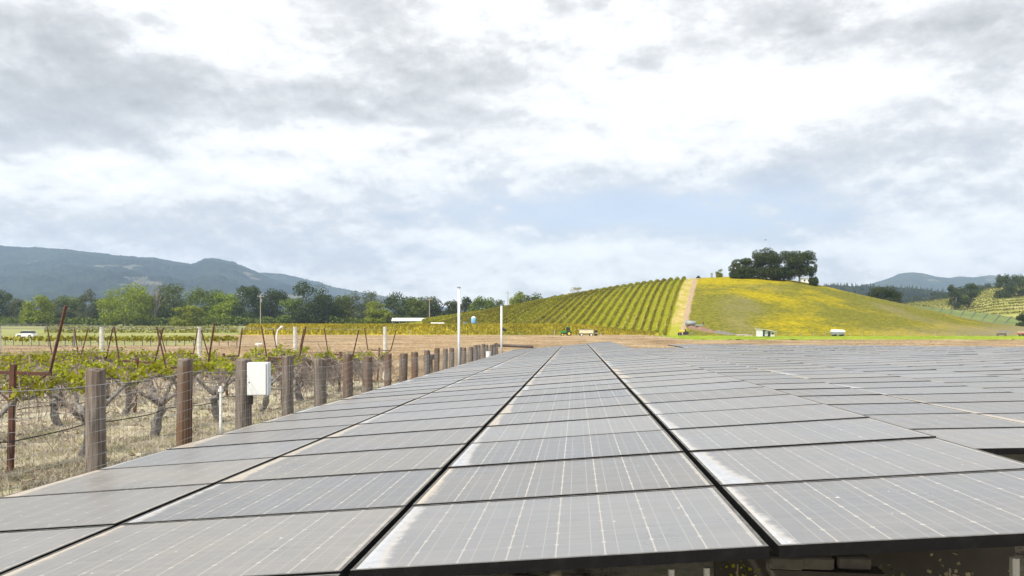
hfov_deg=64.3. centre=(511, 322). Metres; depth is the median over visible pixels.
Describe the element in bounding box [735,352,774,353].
solar panel
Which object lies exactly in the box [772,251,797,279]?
oak tree
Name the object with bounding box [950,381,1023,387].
solar panel
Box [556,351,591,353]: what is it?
solar panel
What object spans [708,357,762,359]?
solar panel
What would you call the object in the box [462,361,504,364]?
solar panel
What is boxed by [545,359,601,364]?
solar panel
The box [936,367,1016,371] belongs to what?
solar panel
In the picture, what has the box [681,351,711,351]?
solar panel
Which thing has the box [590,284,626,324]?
vine row
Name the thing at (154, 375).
trellis wires
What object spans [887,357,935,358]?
solar panel
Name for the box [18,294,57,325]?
leafy tree
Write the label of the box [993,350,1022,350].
solar panel
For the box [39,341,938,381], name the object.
stubble clods
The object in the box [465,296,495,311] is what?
leafy tree
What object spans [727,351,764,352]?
solar panel
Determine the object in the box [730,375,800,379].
solar panel
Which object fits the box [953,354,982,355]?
solar panel
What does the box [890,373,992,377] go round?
solar panel
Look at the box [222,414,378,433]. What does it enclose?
solar panel
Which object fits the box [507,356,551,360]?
solar panel
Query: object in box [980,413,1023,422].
solar panel
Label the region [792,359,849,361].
solar panel
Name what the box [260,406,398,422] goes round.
solar panel
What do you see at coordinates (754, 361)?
solar panel
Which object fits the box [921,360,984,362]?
solar panel
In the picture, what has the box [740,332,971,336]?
field fence
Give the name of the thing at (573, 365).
solar panel
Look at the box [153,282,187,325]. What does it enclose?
leafy tree
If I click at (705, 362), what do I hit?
solar panel
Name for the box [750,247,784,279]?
oak tree
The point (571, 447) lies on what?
solar panel
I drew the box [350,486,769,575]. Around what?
solar panel
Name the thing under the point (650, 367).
solar panel
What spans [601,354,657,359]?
solar panel
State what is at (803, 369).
solar panel
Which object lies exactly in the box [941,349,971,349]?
solar panel
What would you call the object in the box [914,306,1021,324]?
cover crop slope
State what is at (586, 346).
distant solar panels
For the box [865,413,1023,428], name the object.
solar panel
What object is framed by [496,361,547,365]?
solar panel
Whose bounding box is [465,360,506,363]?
solar panel
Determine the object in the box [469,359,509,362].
solar panel
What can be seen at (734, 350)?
solar panel
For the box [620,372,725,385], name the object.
solar panel
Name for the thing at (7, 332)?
pale field
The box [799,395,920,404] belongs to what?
solar panel
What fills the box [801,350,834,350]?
solar panel
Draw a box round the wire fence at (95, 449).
[0,343,533,496]
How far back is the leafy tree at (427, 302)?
458.09 m
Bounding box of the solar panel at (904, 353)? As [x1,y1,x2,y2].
[890,353,922,354]
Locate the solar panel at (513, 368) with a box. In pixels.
[482,365,542,371]
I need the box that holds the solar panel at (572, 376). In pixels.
[530,372,613,380]
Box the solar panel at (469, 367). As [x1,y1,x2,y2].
[444,365,495,369]
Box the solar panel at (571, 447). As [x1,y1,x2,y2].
[448,430,683,467]
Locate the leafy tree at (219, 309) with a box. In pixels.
[207,291,241,325]
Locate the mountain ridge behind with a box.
[259,272,446,313]
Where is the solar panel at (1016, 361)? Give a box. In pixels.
[985,360,1023,362]
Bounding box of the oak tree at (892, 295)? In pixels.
[866,286,903,303]
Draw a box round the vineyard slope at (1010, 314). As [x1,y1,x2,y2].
[909,286,1023,317]
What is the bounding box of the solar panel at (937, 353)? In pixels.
[923,352,949,353]
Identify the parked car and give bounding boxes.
[15,331,37,337]
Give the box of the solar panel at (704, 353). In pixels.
[683,352,726,353]
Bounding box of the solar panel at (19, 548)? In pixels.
[0,525,113,574]
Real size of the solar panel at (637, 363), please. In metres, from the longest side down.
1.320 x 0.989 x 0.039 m
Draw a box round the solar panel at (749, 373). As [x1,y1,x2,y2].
[719,372,785,375]
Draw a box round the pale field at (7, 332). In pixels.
[0,326,237,345]
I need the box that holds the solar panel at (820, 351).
[806,351,835,351]
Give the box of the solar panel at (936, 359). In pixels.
[899,358,958,360]
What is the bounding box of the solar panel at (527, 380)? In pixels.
[444,378,530,387]
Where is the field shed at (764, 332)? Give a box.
[756,329,776,336]
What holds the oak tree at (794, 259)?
on the hill
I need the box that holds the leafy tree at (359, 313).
[349,290,379,322]
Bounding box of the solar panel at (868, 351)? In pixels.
[849,351,887,351]
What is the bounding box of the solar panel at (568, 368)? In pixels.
[538,364,606,371]
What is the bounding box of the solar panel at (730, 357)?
[703,356,755,357]
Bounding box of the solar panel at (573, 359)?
[548,357,598,361]
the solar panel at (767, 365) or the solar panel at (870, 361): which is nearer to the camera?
the solar panel at (767, 365)
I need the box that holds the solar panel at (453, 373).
[420,370,483,376]
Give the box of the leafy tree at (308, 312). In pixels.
[288,280,333,323]
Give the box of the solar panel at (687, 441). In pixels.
[669,418,935,456]
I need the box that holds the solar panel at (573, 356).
[551,355,596,358]
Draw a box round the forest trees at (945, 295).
[903,282,1020,302]
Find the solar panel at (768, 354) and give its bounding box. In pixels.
[748,354,792,355]
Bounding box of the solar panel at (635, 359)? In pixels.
[604,357,664,362]
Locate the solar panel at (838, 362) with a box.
[799,361,869,363]
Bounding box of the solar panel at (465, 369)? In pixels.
[437,366,492,371]
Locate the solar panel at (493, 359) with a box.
[472,358,511,361]
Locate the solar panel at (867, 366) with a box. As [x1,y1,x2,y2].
[827,365,907,368]
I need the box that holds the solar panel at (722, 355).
[698,355,747,356]
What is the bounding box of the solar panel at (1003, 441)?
[912,427,1023,454]
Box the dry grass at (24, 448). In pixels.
[0,377,396,496]
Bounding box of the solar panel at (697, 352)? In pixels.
[678,351,719,352]
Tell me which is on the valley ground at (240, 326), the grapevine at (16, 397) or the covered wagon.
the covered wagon
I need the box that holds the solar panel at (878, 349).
[862,349,894,349]
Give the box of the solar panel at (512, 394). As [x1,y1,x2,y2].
[403,391,517,404]
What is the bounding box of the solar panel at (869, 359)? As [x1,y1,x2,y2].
[840,358,898,360]
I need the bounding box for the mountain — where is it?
[859,272,1021,291]
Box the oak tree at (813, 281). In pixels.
[808,264,818,285]
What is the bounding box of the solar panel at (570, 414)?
[487,404,650,426]
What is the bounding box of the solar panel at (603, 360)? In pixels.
[602,356,660,361]
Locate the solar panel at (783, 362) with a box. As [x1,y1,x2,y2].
[733,361,798,364]
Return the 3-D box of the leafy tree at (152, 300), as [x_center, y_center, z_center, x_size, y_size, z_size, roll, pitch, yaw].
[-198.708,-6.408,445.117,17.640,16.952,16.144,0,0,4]
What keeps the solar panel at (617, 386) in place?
on the mounting rack
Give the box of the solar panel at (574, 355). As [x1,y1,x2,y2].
[552,354,596,357]
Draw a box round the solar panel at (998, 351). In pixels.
[981,351,1016,351]
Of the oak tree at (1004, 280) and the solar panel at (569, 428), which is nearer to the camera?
the solar panel at (569, 428)
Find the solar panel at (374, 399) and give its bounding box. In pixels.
[320,393,428,405]
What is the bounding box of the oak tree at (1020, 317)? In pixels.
[1015,313,1023,326]
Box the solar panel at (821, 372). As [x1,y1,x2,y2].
[776,370,871,374]
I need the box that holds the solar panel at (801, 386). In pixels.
[757,383,850,389]
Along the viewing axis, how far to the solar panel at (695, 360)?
19.25 m
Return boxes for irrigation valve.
[276,326,282,345]
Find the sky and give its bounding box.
[0,0,1023,308]
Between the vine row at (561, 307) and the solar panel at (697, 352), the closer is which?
the solar panel at (697, 352)
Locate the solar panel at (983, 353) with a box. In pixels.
[970,352,993,353]
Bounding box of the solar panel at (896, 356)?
[877,356,917,357]
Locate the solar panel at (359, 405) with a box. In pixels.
[291,398,415,413]
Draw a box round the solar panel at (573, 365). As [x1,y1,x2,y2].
[541,363,604,368]
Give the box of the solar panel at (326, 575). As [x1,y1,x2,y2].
[308,574,339,575]
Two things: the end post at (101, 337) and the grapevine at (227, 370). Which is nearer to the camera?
the grapevine at (227, 370)
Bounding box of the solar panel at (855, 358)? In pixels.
[831,357,876,358]
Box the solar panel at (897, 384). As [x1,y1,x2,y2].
[830,381,965,388]
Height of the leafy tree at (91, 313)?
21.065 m
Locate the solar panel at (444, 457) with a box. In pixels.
[218,444,466,482]
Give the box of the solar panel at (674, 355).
[658,355,692,356]
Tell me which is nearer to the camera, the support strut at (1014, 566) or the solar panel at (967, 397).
the support strut at (1014, 566)
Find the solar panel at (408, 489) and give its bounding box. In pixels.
[121,468,442,524]
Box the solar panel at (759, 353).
[741,353,783,354]
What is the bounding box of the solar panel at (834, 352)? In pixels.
[818,351,848,352]
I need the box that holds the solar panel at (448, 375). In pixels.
[413,372,478,378]
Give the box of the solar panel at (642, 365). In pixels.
[609,362,684,369]
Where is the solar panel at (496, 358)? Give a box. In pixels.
[475,357,514,360]
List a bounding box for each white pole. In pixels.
[457,287,460,364]
[500,305,506,352]
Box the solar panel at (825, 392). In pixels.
[778,388,881,395]
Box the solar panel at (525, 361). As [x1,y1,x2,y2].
[498,359,548,364]
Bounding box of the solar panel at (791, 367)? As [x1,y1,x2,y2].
[752,365,833,368]
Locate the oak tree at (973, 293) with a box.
[956,283,982,307]
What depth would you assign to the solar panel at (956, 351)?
26.58 m
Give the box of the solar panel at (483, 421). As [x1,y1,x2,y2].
[324,414,494,437]
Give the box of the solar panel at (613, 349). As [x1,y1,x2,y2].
[594,348,633,351]
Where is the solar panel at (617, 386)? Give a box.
[514,383,626,396]
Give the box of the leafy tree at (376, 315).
[363,300,393,323]
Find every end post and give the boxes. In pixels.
[99,327,103,361]
[196,327,201,387]
[293,327,296,383]
[382,327,386,379]
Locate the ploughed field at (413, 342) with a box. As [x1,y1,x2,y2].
[211,335,1023,381]
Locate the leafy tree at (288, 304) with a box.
[278,297,304,323]
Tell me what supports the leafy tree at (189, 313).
on the valley ground at (240, 326)
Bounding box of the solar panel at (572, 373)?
[532,369,611,377]
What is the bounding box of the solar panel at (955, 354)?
[939,353,969,354]
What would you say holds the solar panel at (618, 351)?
on the mounting rack at (985, 561)
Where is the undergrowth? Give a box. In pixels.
[0,315,420,325]
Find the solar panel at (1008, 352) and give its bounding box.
[994,352,1023,352]
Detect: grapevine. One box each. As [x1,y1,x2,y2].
[0,342,34,377]
[0,347,78,396]
[0,348,110,408]
[0,350,135,425]
[0,355,47,384]
[0,360,174,456]
[0,364,52,429]
[0,366,70,468]
[42,343,127,367]
[62,347,150,398]
[63,352,172,414]
[90,349,216,436]
[108,347,184,391]
[133,350,226,405]
[153,349,281,422]
[160,348,219,382]
[184,354,253,387]
[202,354,310,410]
[227,348,280,369]
[250,342,309,385]
[258,344,341,403]
[295,347,359,398]
[326,347,380,390]
[337,348,394,385]
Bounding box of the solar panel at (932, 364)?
[888,363,957,365]
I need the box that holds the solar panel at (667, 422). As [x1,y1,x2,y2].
[654,404,869,433]
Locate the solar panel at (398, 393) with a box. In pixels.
[340,388,440,399]
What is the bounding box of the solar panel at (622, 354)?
[599,352,646,357]
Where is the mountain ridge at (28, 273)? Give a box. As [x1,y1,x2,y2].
[0,245,394,314]
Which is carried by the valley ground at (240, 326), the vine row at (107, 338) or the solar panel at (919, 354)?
the vine row at (107, 338)
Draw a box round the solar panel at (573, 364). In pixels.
[543,361,603,366]
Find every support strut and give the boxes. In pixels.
[668,568,674,575]
[703,567,709,575]
[1009,556,1019,575]
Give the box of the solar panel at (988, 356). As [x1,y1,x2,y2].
[968,355,1003,356]
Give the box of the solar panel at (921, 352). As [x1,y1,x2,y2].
[905,351,936,352]
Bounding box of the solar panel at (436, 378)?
[403,375,471,381]
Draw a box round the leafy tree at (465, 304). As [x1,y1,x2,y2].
[447,297,474,312]
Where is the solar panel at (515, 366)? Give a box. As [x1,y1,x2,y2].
[486,364,544,369]
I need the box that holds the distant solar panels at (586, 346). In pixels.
[486,342,1023,357]
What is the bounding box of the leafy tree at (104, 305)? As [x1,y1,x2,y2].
[93,295,121,325]
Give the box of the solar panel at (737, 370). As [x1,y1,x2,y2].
[709,369,770,372]
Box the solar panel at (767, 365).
[742,363,812,366]
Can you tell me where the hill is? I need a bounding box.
[400,277,1023,335]
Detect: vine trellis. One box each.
[0,305,66,473]
[46,326,88,384]
[74,327,112,363]
[113,325,163,412]
[156,323,214,377]
[159,328,197,354]
[200,328,242,395]
[261,326,305,403]
[273,329,303,355]
[324,328,358,390]
[364,328,396,380]
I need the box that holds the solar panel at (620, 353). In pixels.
[598,351,644,356]
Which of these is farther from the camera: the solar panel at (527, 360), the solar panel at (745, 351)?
the solar panel at (745, 351)
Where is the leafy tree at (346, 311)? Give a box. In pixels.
[332,294,358,323]
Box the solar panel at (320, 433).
[167,425,352,449]
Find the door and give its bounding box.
[247,363,265,394]
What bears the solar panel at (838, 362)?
on the mounting rack
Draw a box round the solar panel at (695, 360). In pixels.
[675,359,717,361]
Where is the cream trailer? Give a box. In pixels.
[579,329,593,335]
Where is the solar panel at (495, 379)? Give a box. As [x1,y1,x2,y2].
[453,375,533,383]
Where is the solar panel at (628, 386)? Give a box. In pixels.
[625,376,743,390]
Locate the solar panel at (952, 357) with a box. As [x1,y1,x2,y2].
[930,356,967,357]
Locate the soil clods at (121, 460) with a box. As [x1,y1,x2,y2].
[0,379,363,490]
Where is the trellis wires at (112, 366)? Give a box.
[4,326,299,412]
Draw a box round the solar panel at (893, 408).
[831,403,971,414]
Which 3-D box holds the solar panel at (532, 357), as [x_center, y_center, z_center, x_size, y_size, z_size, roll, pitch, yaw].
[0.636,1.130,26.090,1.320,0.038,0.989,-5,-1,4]
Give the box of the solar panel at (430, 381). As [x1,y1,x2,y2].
[388,377,466,385]
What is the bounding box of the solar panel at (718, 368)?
[702,367,756,369]
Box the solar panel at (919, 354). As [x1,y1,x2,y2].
[903,354,938,355]
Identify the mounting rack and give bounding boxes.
[613,373,1014,575]
[1000,454,1023,461]
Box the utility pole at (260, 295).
[257,294,263,322]
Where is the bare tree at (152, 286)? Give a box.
[141,279,165,297]
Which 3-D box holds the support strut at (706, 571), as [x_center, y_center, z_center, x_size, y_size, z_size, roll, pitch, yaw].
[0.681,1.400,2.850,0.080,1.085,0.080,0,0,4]
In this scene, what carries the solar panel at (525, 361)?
on the mounting rack
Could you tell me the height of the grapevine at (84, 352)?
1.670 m
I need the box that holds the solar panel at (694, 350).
[673,350,712,351]
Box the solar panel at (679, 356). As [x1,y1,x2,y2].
[665,356,697,357]
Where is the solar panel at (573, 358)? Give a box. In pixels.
[549,356,597,360]
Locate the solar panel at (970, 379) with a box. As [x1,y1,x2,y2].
[914,376,1023,382]
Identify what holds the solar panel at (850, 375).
on the mounting rack
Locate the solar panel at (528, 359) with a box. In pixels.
[505,357,550,361]
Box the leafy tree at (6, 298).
[0,289,17,324]
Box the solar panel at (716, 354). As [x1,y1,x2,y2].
[693,354,740,355]
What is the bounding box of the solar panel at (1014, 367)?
[990,366,1023,368]
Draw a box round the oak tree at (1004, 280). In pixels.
[993,273,1012,298]
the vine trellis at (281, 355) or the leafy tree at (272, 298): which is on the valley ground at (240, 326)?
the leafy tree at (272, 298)
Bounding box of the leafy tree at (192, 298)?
[181,287,225,325]
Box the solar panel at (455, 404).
[382,397,511,413]
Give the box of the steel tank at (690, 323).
[685,320,695,325]
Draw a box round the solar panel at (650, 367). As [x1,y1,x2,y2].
[611,364,691,372]
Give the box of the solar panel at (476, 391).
[420,386,522,397]
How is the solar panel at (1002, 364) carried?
on the mounting rack
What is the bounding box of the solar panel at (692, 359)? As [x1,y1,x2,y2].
[672,358,707,359]
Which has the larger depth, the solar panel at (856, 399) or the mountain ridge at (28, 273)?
the mountain ridge at (28, 273)
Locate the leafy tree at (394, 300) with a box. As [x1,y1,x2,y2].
[380,291,416,323]
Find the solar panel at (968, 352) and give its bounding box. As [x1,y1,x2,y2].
[950,352,986,352]
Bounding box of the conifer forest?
[823,282,948,295]
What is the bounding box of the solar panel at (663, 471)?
[412,452,713,505]
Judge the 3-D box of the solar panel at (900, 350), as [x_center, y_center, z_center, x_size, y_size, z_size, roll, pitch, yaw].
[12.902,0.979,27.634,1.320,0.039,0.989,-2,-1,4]
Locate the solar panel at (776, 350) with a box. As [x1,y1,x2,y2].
[760,350,793,350]
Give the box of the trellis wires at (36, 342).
[8,328,83,358]
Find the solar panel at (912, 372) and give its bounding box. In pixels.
[864,370,961,374]
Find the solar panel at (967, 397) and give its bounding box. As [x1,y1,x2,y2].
[886,392,1023,402]
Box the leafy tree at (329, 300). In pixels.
[310,294,343,322]
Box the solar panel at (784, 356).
[763,355,812,357]
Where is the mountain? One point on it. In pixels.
(917, 280)
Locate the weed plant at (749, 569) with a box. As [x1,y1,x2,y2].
[725,564,759,575]
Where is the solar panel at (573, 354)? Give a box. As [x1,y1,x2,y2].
[554,352,594,355]
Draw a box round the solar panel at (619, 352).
[597,351,641,355]
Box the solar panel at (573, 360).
[547,358,599,362]
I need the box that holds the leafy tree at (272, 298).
[253,288,289,323]
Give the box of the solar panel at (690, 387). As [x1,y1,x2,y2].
[630,381,763,397]
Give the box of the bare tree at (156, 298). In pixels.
[153,288,167,325]
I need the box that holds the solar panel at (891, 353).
[877,352,904,353]
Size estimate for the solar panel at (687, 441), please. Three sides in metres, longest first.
1.320 x 0.989 x 0.039 m
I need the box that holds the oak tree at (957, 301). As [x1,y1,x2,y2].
[947,284,961,309]
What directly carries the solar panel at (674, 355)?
on the mounting rack at (1018, 457)
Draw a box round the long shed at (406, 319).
[391,318,423,323]
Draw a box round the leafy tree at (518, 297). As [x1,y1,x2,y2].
[509,291,525,304]
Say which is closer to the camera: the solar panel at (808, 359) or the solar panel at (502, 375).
the solar panel at (502, 375)
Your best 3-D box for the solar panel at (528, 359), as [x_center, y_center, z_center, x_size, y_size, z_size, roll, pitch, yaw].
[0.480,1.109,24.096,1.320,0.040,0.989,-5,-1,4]
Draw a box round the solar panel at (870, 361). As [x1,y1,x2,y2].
[860,360,911,362]
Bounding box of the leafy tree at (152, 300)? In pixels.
[137,295,162,325]
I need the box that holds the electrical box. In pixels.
[247,362,272,404]
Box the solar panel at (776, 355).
[756,355,801,356]
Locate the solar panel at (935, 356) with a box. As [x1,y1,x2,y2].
[918,355,952,356]
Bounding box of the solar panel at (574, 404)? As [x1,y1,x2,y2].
[499,395,640,413]
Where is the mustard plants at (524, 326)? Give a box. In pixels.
[240,323,655,334]
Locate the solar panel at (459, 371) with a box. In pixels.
[430,368,487,373]
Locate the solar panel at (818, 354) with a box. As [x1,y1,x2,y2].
[797,354,842,355]
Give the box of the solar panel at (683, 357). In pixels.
[668,357,702,358]
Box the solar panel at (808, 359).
[778,358,836,360]
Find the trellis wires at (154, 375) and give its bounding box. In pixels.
[0,324,396,442]
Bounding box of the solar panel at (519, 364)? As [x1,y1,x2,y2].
[491,362,545,367]
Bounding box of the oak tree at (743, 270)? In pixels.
[728,257,754,278]
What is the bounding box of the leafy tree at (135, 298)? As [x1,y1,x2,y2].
[94,282,156,325]
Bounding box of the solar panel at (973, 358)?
[945,357,1001,359]
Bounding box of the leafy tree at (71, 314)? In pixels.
[43,299,77,323]
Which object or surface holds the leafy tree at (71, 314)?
on the valley ground at (240, 326)
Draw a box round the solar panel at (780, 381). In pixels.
[744,378,824,383]
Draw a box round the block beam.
[766,551,885,575]
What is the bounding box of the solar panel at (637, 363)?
[607,360,678,367]
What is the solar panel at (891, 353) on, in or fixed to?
on the mounting rack
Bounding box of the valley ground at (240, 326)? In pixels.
[1,323,664,335]
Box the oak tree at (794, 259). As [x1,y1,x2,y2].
[784,250,816,282]
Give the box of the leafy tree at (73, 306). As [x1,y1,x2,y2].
[56,295,85,324]
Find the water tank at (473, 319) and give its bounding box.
[471,316,475,323]
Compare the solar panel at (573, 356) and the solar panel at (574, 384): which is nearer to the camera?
the solar panel at (574, 384)
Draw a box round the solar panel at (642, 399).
[636,387,788,406]
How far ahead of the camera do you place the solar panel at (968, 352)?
25.55 m
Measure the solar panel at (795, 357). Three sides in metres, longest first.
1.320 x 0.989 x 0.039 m
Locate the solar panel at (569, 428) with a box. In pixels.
[471,415,663,442]
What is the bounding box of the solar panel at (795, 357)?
[770,357,821,358]
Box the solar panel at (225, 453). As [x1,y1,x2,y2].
[97,439,319,469]
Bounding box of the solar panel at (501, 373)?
[469,370,538,376]
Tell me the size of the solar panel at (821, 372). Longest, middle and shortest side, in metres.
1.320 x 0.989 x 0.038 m
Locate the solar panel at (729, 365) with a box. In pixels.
[692,364,746,367]
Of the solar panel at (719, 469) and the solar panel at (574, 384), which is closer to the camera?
the solar panel at (719, 469)
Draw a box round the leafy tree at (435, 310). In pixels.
[427,298,457,316]
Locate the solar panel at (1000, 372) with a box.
[962,370,1023,374]
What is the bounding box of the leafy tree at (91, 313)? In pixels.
[74,289,104,324]
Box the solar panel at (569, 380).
[525,375,617,385]
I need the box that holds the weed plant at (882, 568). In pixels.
[879,564,904,575]
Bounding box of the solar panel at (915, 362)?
[871,361,933,363]
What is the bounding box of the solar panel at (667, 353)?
[654,353,682,354]
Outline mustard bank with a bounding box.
[238,324,658,334]
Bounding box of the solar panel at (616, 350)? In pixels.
[595,349,637,352]
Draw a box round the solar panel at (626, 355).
[600,353,651,358]
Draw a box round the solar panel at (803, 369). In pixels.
[761,368,848,371]
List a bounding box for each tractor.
[561,327,572,335]
[678,327,688,334]
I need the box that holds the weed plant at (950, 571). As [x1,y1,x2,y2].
[927,553,1008,575]
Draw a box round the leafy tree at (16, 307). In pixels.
[6,298,34,325]
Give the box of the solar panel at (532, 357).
[512,355,552,358]
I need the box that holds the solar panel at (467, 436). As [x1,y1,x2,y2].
[280,427,482,456]
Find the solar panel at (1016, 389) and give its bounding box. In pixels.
[986,387,1023,393]
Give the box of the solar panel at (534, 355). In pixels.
[517,354,552,356]
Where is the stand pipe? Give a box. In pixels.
[218,386,222,433]
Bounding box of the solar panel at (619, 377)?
[617,369,713,379]
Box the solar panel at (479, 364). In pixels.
[454,362,502,366]
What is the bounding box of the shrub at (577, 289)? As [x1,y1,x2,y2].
[570,287,580,292]
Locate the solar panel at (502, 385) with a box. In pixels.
[431,382,526,392]
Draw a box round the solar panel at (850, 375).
[791,373,900,378]
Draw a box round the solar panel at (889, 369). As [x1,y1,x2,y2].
[849,367,935,370]
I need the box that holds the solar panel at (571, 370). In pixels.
[537,367,608,373]
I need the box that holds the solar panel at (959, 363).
[946,362,1001,364]
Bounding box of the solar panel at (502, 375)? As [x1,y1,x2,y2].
[462,372,536,379]
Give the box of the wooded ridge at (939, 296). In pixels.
[904,286,995,302]
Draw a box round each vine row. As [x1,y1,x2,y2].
[1,334,237,345]
[39,334,238,341]
[44,325,238,332]
[422,312,463,322]
[423,311,470,323]
[423,311,471,322]
[426,310,479,323]
[437,308,490,322]
[442,307,496,322]
[446,306,503,323]
[453,305,505,323]
[460,304,512,323]
[467,302,523,323]
[477,301,528,322]
[481,300,533,322]
[488,299,538,323]
[492,298,543,323]
[502,297,552,323]
[508,295,557,323]
[517,294,565,323]
[525,293,571,322]
[532,292,577,323]
[541,291,585,323]
[548,290,591,323]
[556,288,600,323]
[565,287,605,323]
[573,286,612,323]
[582,285,618,323]
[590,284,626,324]
[598,283,632,325]
[605,282,639,326]
[614,281,646,327]
[622,280,652,328]
[631,279,659,329]
[640,278,666,330]
[646,277,673,330]
[654,277,679,331]
[662,276,685,334]
[903,285,1009,303]
[904,286,1017,303]
[905,288,1017,304]
[910,288,1023,305]
[917,292,1011,305]
[922,292,1020,306]
[932,295,1022,307]
[942,296,1023,308]
[951,299,1023,309]
[956,301,1023,310]
[965,304,1023,311]
[976,307,1022,312]
[989,310,1023,314]
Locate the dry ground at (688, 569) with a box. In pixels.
[0,354,1023,575]
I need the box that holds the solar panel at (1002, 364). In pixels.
[961,363,1023,366]
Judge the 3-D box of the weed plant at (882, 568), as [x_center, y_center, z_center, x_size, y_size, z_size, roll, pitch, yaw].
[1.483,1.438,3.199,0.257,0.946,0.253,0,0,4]
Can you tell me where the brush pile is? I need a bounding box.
[713,330,734,334]
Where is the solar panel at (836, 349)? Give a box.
[821,349,852,349]
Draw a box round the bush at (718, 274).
[715,269,722,276]
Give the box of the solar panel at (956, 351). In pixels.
[939,351,973,351]
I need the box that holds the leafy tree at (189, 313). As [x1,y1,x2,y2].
[168,305,206,325]
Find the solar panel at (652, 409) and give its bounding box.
[644,394,823,418]
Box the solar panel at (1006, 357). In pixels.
[985,356,1023,357]
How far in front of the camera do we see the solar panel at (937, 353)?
24.58 m
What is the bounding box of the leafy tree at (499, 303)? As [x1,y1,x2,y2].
[493,299,504,306]
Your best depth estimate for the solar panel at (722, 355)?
22.19 m
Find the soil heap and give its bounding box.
[688,325,713,332]
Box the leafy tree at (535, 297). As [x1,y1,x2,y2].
[523,293,542,301]
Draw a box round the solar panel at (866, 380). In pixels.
[811,377,928,382]
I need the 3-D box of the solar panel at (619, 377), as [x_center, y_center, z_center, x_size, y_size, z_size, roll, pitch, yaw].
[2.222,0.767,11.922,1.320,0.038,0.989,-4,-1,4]
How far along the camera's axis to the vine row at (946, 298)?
608.54 m
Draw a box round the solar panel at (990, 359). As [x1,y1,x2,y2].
[964,359,1016,360]
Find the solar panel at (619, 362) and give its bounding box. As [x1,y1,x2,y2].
[605,358,671,365]
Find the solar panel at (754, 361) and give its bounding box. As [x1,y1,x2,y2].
[723,360,784,362]
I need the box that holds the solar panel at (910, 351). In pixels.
[891,351,930,351]
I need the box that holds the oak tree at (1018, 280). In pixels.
[1003,274,1023,296]
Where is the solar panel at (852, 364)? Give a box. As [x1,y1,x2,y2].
[813,363,887,365]
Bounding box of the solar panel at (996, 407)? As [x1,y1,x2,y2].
[925,401,1023,413]
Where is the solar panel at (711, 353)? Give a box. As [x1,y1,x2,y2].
[688,353,734,354]
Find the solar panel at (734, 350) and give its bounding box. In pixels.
[718,350,751,350]
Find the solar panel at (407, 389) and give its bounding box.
[361,384,450,393]
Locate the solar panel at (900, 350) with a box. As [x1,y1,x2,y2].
[888,350,914,351]
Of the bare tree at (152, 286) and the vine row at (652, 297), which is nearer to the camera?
the vine row at (652, 297)
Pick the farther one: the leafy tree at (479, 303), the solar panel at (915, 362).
the leafy tree at (479, 303)
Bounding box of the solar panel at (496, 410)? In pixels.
[358,405,504,423]
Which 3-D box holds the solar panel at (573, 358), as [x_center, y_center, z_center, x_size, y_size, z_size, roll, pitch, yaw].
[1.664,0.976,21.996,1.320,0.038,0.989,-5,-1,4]
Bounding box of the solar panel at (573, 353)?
[554,351,593,354]
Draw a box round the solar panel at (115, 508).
[0,484,211,531]
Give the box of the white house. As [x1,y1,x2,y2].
[800,277,810,282]
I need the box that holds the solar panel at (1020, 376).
[993,374,1023,378]
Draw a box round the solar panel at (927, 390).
[857,386,1008,394]
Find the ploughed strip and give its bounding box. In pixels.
[1,345,220,377]
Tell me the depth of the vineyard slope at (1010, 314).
505.60 m
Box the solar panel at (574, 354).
[552,353,595,356]
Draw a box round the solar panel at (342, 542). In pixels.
[0,506,405,575]
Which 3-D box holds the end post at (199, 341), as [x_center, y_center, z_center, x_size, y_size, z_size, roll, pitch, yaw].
[-10.734,1.234,27.934,0.192,2.185,0.175,0,0,4]
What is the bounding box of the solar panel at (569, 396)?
[507,389,631,404]
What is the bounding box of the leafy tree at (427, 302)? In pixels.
[418,296,437,315]
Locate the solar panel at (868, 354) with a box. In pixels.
[852,354,889,355]
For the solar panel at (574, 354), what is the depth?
24.99 m
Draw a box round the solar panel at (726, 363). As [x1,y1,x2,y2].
[687,362,732,364]
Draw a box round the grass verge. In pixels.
[649,335,1023,339]
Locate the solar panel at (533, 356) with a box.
[515,354,553,357]
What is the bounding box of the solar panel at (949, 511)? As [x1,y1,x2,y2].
[722,469,1023,557]
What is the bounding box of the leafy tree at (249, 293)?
[228,285,268,325]
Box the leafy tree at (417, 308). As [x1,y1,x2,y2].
[402,298,430,322]
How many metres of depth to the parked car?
164.20 m
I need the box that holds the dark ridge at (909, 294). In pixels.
[824,285,940,302]
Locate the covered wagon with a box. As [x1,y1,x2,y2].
[830,329,844,335]
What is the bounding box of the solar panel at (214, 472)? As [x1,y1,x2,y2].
[0,457,275,497]
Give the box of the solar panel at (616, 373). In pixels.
[614,366,701,376]
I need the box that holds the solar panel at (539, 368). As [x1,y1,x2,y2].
[477,367,540,373]
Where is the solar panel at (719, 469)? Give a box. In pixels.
[689,438,1023,493]
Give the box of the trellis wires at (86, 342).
[0,328,211,365]
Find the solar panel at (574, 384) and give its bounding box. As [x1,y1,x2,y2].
[520,379,621,390]
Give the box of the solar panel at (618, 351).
[596,350,640,353]
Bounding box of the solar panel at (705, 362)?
[682,361,725,363]
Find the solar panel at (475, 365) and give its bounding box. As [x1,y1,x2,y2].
[451,363,499,367]
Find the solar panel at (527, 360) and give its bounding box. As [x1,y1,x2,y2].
[503,358,549,362]
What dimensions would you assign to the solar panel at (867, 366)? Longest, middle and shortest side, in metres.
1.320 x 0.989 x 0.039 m
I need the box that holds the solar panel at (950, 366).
[908,365,979,368]
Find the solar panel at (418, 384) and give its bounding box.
[374,380,458,389]
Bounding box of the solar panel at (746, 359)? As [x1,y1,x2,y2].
[718,358,777,360]

